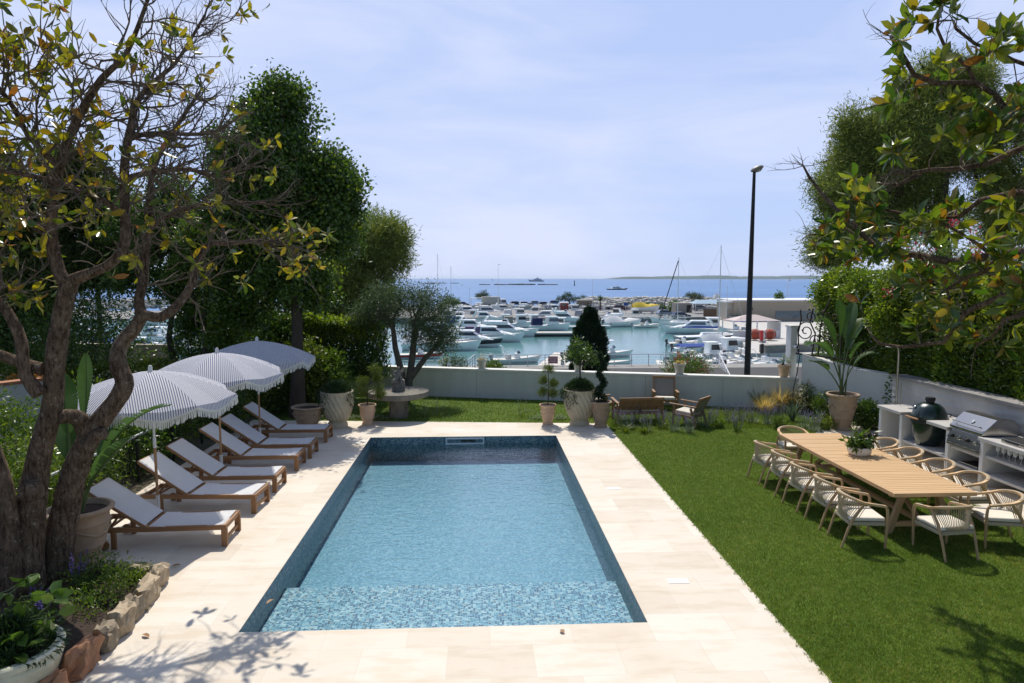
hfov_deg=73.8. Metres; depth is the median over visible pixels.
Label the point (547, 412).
garden pot
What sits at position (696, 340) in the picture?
motorboat
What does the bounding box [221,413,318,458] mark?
sun lounger
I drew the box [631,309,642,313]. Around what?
motorboat
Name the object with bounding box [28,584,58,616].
purple salvia
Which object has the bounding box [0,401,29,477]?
garden shrub
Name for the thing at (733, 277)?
island
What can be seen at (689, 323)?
windows
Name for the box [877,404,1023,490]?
outdoor kitchen
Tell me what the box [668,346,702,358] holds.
motorboat
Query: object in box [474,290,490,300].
quay tree
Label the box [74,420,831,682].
pool deck
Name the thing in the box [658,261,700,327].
sailboat
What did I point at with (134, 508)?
sun lounger
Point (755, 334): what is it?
net ball
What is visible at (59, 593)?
broad leaved shrub
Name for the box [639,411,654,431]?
lavender clump
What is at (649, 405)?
garden bench
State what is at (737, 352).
motorboat
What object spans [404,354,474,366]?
metal railing
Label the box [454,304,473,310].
motorboat
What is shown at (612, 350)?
motorboat
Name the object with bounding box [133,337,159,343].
motorboat
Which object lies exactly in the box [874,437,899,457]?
dining chair
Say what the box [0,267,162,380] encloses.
garden shrub
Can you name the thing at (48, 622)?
moss cushion
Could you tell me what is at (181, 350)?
garden shrub
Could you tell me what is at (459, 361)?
roadside bush
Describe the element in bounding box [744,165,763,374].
street lamp
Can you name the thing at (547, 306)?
motorboat
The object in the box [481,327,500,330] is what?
windows
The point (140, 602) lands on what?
edging stone
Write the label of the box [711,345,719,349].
windows
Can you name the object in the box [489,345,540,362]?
motorboat
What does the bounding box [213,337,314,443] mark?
parasol
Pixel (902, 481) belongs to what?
dining table
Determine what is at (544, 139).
sky
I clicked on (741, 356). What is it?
motorboat
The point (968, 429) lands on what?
gas grill
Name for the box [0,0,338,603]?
magnolia tree
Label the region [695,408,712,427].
lavender clump
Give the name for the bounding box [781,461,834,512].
dining chair
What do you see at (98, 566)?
edging stone
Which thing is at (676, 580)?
deck lid
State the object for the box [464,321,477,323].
windows
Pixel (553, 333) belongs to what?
floating pontoon
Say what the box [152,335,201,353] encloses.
motorboat
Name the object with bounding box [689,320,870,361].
quay
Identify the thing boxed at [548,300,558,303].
parked car
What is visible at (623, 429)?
green tuft
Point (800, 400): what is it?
ornamental grass
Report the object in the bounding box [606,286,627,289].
motorboat
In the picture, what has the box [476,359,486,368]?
wall pot
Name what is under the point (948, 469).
dining chair
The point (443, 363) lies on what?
roadside bush
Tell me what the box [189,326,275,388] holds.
garden shrub
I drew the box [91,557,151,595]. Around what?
bed plant
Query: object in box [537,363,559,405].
cloud topiary
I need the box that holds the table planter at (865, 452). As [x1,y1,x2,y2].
[847,447,871,456]
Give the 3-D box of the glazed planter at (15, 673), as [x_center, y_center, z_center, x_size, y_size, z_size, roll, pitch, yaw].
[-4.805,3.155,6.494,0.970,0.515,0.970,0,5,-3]
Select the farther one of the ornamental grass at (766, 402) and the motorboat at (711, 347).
the motorboat at (711, 347)
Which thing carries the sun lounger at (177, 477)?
on the pool deck
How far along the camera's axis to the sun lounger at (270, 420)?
16.75 m
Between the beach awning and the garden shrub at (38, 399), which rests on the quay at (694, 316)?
the beach awning
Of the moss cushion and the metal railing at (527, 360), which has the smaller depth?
the moss cushion
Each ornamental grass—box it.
[747,392,784,412]
[754,383,808,409]
[784,389,814,411]
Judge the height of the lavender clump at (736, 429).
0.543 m
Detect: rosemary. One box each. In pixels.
[0,608,72,672]
[315,379,358,415]
[559,376,598,409]
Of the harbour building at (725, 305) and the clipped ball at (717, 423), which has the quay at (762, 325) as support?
the harbour building at (725, 305)
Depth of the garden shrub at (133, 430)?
13.84 m
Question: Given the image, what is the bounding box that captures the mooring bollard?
[760,343,763,352]
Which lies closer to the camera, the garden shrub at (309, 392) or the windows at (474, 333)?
the garden shrub at (309, 392)
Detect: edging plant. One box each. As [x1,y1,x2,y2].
[373,414,388,419]
[529,414,542,419]
[554,414,570,419]
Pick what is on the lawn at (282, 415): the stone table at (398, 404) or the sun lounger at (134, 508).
the stone table at (398, 404)
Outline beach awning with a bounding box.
[690,300,716,313]
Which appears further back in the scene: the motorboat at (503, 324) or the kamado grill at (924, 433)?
the motorboat at (503, 324)
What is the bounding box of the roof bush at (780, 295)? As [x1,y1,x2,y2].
[774,290,785,298]
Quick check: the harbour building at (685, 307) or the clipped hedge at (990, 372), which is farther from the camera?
the harbour building at (685, 307)
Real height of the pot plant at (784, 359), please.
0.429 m
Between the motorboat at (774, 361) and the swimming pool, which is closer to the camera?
the swimming pool
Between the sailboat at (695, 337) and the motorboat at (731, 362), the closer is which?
the motorboat at (731, 362)
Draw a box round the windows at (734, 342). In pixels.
[729,340,737,345]
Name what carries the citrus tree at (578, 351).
on the garden urn at (579, 413)
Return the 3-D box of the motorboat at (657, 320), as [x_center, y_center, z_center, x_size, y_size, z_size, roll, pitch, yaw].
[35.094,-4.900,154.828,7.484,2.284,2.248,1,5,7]
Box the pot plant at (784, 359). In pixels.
[779,353,790,365]
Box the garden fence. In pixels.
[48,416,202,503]
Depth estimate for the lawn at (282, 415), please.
9.64 m
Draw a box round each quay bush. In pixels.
[656,301,666,309]
[668,299,678,310]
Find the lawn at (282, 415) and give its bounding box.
[254,394,1023,682]
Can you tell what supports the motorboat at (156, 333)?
on the harbour water
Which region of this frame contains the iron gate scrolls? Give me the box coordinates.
[796,299,848,360]
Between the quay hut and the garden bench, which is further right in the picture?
the garden bench
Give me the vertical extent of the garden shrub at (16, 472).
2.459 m
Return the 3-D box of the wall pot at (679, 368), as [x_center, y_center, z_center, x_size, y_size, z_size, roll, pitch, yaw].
[5.300,0.854,21.588,0.385,0.330,0.382,0,5,-3]
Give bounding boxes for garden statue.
[391,367,404,391]
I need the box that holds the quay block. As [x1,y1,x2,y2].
[759,343,823,352]
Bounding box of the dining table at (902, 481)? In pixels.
[779,433,976,533]
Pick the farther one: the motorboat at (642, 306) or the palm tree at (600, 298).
the palm tree at (600, 298)
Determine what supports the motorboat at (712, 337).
on the harbour water
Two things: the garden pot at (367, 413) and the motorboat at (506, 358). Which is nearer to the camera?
the garden pot at (367, 413)
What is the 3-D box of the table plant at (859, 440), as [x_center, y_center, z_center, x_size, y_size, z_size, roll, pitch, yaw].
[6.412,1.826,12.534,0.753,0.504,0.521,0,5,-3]
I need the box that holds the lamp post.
[96,294,102,340]
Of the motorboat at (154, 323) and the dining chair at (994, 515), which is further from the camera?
the motorboat at (154, 323)
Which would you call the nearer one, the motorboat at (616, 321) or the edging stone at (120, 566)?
the edging stone at (120, 566)
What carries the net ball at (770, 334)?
on the quay at (762, 325)
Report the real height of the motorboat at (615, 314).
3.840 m
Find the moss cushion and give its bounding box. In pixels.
[28,614,57,648]
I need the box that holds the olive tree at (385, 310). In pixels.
[338,269,466,402]
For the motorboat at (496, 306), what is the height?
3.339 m
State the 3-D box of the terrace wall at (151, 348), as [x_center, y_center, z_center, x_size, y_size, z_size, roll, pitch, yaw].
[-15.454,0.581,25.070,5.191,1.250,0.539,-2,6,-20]
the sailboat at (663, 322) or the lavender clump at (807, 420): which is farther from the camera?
the sailboat at (663, 322)
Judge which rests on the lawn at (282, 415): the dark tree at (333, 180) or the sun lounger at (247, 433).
the dark tree at (333, 180)
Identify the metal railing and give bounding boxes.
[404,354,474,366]
[475,353,716,366]
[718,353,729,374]
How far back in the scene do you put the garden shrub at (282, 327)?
21.77 m
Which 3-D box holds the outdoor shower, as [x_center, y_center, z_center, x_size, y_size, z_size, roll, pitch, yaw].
[9.339,1.256,16.799,0.386,2.388,0.198,0,5,5]
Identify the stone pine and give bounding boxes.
[303,202,423,361]
[788,36,1023,279]
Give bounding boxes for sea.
[75,279,818,310]
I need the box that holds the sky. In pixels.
[0,0,1023,278]
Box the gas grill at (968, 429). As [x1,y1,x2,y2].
[946,410,1018,453]
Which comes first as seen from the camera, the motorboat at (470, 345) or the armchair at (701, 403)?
the armchair at (701, 403)
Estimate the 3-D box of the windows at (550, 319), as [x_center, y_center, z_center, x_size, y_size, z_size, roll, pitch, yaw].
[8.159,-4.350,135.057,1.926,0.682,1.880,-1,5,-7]
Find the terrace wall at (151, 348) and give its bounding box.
[30,342,168,370]
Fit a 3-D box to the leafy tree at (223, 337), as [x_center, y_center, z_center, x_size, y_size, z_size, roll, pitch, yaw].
[-8.863,-1.611,20.063,3.056,4.882,2.341,-2,6,-16]
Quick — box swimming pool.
[240,436,646,631]
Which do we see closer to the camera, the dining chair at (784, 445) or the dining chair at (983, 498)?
the dining chair at (983, 498)
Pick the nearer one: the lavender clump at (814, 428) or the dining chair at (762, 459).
the dining chair at (762, 459)
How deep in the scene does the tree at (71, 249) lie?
21.53 m
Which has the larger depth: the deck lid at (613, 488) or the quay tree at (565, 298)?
the quay tree at (565, 298)
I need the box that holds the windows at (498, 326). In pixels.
[487,324,514,327]
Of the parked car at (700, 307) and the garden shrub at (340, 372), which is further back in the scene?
the parked car at (700, 307)
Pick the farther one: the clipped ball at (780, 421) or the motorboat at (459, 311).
the motorboat at (459, 311)
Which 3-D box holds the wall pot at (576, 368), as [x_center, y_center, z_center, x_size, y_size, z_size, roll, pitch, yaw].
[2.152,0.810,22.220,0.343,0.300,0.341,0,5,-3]
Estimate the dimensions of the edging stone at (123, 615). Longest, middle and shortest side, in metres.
0.373 x 0.367 x 0.235 m
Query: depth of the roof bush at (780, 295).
154.50 m
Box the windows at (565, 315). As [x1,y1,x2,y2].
[556,314,570,316]
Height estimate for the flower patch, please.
0.481 m
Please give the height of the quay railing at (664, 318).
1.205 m
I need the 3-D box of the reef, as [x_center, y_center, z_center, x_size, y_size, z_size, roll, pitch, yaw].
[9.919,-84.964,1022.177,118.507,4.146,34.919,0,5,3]
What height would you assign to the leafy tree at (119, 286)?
6.715 m
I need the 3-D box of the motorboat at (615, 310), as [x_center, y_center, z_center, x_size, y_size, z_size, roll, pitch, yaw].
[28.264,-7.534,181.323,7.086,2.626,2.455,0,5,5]
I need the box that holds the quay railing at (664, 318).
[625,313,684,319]
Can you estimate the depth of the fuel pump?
98.27 m
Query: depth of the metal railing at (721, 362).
59.18 m
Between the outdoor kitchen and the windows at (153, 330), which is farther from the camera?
the windows at (153, 330)
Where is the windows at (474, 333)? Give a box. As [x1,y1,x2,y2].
[459,331,479,335]
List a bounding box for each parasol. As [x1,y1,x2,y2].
[73,365,237,523]
[158,348,283,474]
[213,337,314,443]
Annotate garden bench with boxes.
[610,396,664,422]
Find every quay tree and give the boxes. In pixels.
[444,293,460,304]
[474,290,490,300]
[556,291,578,303]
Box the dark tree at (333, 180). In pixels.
[182,57,376,418]
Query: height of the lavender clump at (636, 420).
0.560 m
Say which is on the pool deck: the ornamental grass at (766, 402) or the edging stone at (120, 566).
the edging stone at (120, 566)
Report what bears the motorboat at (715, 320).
on the harbour water
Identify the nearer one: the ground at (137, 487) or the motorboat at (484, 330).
the ground at (137, 487)
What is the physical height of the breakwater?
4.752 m
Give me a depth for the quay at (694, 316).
167.30 m
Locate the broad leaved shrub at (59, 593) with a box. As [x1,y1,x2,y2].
[0,574,93,668]
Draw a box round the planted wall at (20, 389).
[0,377,42,437]
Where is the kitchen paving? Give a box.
[823,426,1023,518]
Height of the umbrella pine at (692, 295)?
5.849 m
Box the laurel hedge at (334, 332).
[247,309,392,383]
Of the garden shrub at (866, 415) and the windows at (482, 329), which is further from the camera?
the windows at (482, 329)
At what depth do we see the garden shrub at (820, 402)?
19.59 m
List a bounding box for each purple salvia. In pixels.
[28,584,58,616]
[68,550,101,590]
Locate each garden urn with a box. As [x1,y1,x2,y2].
[320,388,353,428]
[564,387,595,426]
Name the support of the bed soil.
on the pool deck
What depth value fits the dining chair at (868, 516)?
10.13 m
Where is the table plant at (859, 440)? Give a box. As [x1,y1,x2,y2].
[838,427,880,454]
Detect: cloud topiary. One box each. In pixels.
[354,363,386,405]
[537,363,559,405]
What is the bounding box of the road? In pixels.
[0,367,875,392]
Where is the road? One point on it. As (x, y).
(767, 371)
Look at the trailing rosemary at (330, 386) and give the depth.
18.15 m
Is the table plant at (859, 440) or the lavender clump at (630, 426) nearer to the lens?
the table plant at (859, 440)
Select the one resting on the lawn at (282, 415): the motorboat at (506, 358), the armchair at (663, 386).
the armchair at (663, 386)
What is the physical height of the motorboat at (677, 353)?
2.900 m
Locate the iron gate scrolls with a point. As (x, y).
(815, 335)
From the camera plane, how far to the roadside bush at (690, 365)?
30.39 m
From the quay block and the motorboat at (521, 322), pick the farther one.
the motorboat at (521, 322)
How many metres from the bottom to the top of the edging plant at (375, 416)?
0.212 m
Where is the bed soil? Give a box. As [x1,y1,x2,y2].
[0,569,143,669]
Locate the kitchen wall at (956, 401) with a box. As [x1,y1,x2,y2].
[889,374,1023,436]
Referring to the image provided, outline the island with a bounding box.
[608,275,821,278]
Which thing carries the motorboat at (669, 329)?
on the harbour water
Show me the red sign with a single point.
(553, 359)
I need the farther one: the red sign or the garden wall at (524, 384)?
the red sign
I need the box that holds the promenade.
[2,363,1002,368]
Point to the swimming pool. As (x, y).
(419, 532)
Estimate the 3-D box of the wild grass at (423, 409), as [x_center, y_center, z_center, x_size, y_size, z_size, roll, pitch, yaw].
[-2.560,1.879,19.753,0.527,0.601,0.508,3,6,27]
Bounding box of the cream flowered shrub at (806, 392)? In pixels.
[792,378,818,412]
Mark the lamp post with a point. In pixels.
(99, 314)
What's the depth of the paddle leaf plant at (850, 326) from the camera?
17.99 m
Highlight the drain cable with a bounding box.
[792,344,799,402]
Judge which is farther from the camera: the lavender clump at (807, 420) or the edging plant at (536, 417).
the edging plant at (536, 417)
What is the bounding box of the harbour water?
[28,322,902,365]
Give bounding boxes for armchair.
[651,376,679,408]
[669,395,710,427]
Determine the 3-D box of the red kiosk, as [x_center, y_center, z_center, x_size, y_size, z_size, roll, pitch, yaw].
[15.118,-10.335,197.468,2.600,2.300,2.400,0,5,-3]
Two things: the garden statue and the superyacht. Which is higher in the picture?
the superyacht
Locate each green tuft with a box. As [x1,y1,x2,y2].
[619,423,633,432]
[639,426,648,433]
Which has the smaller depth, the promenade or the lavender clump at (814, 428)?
the lavender clump at (814, 428)
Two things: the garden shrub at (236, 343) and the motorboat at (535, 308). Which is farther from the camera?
the motorboat at (535, 308)
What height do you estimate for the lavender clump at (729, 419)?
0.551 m
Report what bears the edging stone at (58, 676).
on the pool deck
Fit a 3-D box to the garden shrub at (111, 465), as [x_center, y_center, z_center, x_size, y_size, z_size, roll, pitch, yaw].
[-7.860,2.268,12.334,2.068,1.999,1.878,3,6,27]
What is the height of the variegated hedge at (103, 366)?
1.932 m
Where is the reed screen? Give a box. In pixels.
[703,309,716,315]
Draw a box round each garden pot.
[46,497,114,568]
[291,403,322,423]
[358,403,376,425]
[539,403,555,424]
[590,399,611,427]
[826,391,860,430]
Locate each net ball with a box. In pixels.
[751,329,759,339]
[765,329,775,339]
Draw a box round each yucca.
[747,390,770,408]
[784,396,806,420]
[810,406,827,416]
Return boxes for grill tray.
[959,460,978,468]
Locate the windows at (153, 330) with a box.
[143,328,155,331]
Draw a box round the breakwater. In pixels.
[75,296,716,310]
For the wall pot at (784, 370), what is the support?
on the garden wall at (524, 384)
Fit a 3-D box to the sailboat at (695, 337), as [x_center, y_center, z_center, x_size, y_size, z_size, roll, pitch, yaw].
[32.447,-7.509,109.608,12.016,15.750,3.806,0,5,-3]
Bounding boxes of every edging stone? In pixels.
[38,668,68,682]
[60,634,104,682]
[89,562,110,571]
[92,619,119,653]
[107,601,136,637]
[108,561,130,572]
[119,593,146,621]
[125,561,150,576]
[133,573,160,610]
[146,562,169,587]
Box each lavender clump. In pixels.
[609,408,624,426]
[619,410,637,428]
[629,405,641,422]
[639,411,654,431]
[655,409,668,427]
[666,410,684,431]
[682,412,698,433]
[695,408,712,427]
[707,406,719,423]
[721,402,738,422]
[731,412,745,431]
[734,402,749,420]
[744,405,761,423]
[760,405,776,424]
[771,403,788,419]
[795,409,811,427]
[807,411,823,431]
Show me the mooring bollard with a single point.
(761, 347)
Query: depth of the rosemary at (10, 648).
6.41 m
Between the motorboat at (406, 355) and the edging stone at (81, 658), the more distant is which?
the motorboat at (406, 355)
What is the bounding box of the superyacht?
[529,276,543,281]
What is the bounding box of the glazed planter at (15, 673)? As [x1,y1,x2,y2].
[0,624,65,682]
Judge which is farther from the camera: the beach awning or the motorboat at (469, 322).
the beach awning
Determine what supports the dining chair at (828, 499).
on the lawn at (282, 415)
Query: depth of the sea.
673.19 m
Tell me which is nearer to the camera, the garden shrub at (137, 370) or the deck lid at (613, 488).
the deck lid at (613, 488)
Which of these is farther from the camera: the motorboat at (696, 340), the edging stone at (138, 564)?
the motorboat at (696, 340)
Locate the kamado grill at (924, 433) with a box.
[905,396,951,446]
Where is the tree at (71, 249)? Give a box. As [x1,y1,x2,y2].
[0,126,163,375]
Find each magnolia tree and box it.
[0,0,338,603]
[770,0,1023,374]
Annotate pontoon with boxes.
[534,331,573,336]
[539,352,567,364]
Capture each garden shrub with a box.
[0,251,97,380]
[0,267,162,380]
[0,383,40,489]
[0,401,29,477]
[0,422,104,525]
[14,429,137,494]
[18,369,130,462]
[95,419,177,483]
[96,350,193,426]
[129,412,215,457]
[152,295,217,361]
[187,386,255,439]
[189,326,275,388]
[227,329,290,417]
[250,305,322,402]
[267,332,333,410]
[308,345,356,410]
[808,388,829,416]
[811,413,839,432]
[851,397,878,430]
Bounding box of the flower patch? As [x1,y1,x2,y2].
[5,372,67,379]
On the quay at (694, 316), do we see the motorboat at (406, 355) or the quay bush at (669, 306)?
the quay bush at (669, 306)
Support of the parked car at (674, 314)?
on the quay at (694, 316)
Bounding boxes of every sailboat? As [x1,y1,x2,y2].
[429,254,447,297]
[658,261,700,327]
[673,245,745,341]
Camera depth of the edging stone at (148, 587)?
8.37 m
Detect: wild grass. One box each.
[417,399,431,417]
[433,398,444,416]
[514,399,527,416]
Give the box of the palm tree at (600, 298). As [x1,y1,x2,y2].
[595,295,604,309]
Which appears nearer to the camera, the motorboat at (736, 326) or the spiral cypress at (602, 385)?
the spiral cypress at (602, 385)
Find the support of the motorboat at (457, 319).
on the harbour water
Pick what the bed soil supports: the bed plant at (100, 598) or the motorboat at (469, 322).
the bed plant at (100, 598)
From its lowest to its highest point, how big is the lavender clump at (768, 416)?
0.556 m
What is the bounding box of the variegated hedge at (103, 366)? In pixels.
[0,356,288,408]
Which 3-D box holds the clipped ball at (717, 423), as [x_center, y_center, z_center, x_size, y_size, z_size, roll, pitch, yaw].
[5.545,2.205,18.264,0.349,0.318,0.365,0,5,-3]
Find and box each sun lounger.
[89,477,240,550]
[137,451,269,513]
[166,438,286,493]
[199,422,305,471]
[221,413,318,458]
[243,402,332,442]
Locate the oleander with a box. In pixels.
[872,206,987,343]
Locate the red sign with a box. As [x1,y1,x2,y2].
[548,356,557,363]
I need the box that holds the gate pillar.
[785,325,798,376]
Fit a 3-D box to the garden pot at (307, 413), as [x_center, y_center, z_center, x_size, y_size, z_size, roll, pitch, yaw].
[-5.423,2.020,18.123,0.857,0.620,0.857,3,6,30]
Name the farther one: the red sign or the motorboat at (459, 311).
the motorboat at (459, 311)
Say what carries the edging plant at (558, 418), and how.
on the lawn at (282, 415)
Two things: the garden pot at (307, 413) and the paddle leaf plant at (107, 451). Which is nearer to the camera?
the paddle leaf plant at (107, 451)
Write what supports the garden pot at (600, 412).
on the pool deck
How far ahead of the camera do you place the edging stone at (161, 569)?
8.86 m
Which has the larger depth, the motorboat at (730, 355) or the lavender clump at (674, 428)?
the motorboat at (730, 355)
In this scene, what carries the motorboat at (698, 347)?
on the harbour water
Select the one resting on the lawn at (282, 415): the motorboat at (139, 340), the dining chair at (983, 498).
the dining chair at (983, 498)
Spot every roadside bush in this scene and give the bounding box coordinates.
[438,354,450,366]
[447,354,468,366]
[475,357,507,367]
[657,348,718,373]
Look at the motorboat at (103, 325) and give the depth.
134.54 m
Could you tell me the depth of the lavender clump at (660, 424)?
18.20 m
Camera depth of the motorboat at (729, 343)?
91.12 m
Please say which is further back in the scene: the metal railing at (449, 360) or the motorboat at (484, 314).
the motorboat at (484, 314)
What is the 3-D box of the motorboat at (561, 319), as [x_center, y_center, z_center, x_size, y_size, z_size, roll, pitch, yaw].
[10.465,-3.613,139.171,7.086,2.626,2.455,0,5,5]
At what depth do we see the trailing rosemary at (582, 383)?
18.41 m
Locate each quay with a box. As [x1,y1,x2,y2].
[73,310,715,323]
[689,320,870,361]
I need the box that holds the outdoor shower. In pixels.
[885,344,901,404]
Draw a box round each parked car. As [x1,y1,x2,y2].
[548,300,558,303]
[613,305,628,309]
[656,310,672,315]
[671,312,690,318]
[692,305,708,309]
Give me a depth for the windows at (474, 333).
101.70 m
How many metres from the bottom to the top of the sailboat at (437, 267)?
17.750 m
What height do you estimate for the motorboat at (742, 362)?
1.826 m
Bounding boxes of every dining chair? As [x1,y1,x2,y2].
[747,440,792,484]
[763,449,811,496]
[775,425,812,463]
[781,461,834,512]
[804,474,862,529]
[826,488,889,549]
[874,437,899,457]
[882,446,923,468]
[909,457,955,505]
[912,501,979,562]
[935,470,991,518]
[965,489,1023,548]
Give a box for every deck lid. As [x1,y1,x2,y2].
[606,487,621,489]
[666,578,689,583]
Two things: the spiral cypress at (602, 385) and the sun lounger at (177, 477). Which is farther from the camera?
the spiral cypress at (602, 385)
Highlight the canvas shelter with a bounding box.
[722,315,780,337]
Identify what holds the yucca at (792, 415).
on the lawn at (282, 415)
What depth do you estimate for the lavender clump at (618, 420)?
18.50 m
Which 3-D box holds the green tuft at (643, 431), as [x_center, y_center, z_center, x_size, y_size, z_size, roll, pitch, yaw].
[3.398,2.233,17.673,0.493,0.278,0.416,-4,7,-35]
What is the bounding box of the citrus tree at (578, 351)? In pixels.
[559,331,606,389]
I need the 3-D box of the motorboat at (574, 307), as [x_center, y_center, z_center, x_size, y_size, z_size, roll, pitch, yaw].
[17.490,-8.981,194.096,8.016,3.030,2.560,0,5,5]
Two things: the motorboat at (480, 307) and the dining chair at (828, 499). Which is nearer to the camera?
the dining chair at (828, 499)
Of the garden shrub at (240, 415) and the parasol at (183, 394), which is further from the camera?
the garden shrub at (240, 415)
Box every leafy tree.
[88,159,213,360]
[154,202,263,354]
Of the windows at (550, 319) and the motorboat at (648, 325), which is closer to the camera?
the windows at (550, 319)
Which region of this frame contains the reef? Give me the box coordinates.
[479,283,557,284]
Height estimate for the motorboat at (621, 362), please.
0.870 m
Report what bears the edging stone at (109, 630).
on the pool deck
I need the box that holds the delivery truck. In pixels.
[481,297,506,304]
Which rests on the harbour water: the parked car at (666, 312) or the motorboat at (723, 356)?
the motorboat at (723, 356)
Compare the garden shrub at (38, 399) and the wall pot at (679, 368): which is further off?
the wall pot at (679, 368)
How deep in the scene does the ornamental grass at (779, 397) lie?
20.61 m
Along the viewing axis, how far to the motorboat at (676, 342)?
103.00 m
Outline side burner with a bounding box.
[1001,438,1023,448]
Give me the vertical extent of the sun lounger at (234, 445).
0.913 m
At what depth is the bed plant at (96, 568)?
8.89 m
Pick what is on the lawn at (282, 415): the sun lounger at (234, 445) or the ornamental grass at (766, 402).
the ornamental grass at (766, 402)
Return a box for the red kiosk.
[560,302,568,309]
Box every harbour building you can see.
[672,302,691,312]
[715,298,820,320]
[717,300,733,320]
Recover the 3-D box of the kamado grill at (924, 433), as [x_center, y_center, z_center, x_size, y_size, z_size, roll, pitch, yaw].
[9.199,1.767,15.072,0.886,1.090,0.720,0,5,-3]
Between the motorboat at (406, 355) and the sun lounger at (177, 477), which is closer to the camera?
the sun lounger at (177, 477)
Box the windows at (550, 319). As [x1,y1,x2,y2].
[549,318,558,321]
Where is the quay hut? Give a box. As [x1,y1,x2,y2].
[577,300,593,306]
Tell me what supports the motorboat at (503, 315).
on the harbour water
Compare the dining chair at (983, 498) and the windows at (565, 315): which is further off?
the windows at (565, 315)
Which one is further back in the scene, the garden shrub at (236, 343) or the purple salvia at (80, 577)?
the garden shrub at (236, 343)
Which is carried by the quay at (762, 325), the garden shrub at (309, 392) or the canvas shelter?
the canvas shelter
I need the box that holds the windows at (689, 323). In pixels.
[686,321,705,324]
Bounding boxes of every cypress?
[567,303,610,370]
[594,350,608,402]
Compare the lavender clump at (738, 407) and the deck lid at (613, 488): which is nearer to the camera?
the deck lid at (613, 488)
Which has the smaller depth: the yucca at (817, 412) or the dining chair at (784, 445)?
the dining chair at (784, 445)
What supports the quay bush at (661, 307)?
on the quay at (694, 316)
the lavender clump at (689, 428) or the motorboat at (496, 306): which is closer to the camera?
the lavender clump at (689, 428)
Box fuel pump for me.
[758,330,765,341]
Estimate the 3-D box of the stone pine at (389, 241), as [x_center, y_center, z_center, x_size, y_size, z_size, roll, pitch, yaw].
[-7.682,-1.807,34.798,6.665,10.670,5.769,0,5,-3]
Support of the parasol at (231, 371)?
on the pool deck
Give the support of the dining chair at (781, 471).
on the lawn at (282, 415)
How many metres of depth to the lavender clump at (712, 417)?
18.74 m
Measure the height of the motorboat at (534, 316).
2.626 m
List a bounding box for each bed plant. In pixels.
[0,576,60,615]
[28,607,68,645]
[53,568,131,622]
[54,544,131,590]
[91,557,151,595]
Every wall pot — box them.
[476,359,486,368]
[573,362,581,370]
[673,363,685,373]
[777,364,790,376]
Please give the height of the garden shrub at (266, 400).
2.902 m
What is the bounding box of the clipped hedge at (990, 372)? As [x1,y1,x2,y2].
[803,248,1023,404]
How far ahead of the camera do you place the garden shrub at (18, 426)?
12.88 m
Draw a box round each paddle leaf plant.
[55,353,171,512]
[804,300,875,395]
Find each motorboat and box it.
[79,312,115,329]
[124,313,168,325]
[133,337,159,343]
[138,323,167,341]
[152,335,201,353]
[400,346,442,358]
[401,336,454,350]
[418,337,480,350]
[447,307,468,313]
[447,314,480,326]
[449,326,503,346]
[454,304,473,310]
[456,316,483,328]
[462,322,524,341]
[472,309,501,322]
[474,302,503,310]
[482,316,538,336]
[488,314,515,322]
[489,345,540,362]
[491,303,517,309]
[503,308,533,314]
[503,314,530,327]
[519,301,531,309]
[525,308,554,316]
[528,314,546,324]
[529,316,570,330]
[530,306,538,310]
[543,303,559,309]
[545,307,579,322]
[558,317,575,328]
[570,304,583,309]
[574,310,603,315]
[601,309,623,323]
[601,316,640,326]
[605,308,620,312]
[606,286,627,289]
[606,340,632,356]
[607,359,632,364]
[631,302,659,311]
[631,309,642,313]
[631,320,659,327]
[650,316,683,322]
[656,350,679,363]
[661,317,717,333]
[665,336,694,346]
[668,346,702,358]
[670,343,720,352]
[679,338,698,343]
[686,341,727,358]
[695,356,736,363]
[697,333,744,347]
[700,353,736,361]
[702,337,743,351]
[705,317,718,325]
[709,349,744,358]
[719,321,745,331]
[722,347,744,354]
[722,357,769,363]
[729,354,758,361]
[751,349,784,363]
[751,359,777,363]
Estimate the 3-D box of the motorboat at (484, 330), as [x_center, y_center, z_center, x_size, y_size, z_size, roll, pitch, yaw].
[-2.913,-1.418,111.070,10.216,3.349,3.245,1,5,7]
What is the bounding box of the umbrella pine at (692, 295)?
[683,291,706,309]
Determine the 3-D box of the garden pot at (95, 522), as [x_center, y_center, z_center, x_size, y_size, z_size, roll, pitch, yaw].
[-6.080,2.720,9.629,0.877,0.800,0.877,-3,6,-31]
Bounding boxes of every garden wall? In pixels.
[349,365,798,408]
[801,353,892,432]
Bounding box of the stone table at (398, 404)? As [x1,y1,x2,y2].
[368,386,428,418]
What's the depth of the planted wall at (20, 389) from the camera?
17.40 m
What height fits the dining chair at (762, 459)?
0.803 m
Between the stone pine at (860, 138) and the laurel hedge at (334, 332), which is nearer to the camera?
the laurel hedge at (334, 332)
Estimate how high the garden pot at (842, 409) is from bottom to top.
0.950 m
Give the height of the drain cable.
1.810 m
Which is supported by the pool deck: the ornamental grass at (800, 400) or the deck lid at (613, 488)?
the deck lid at (613, 488)
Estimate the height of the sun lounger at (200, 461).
0.913 m
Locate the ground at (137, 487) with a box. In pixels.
[1,400,878,502]
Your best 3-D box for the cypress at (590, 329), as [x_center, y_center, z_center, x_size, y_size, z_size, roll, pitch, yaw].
[4.342,0.368,38.451,2.571,5.127,2.562,0,5,-3]
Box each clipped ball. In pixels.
[713,419,724,427]
[770,416,787,429]

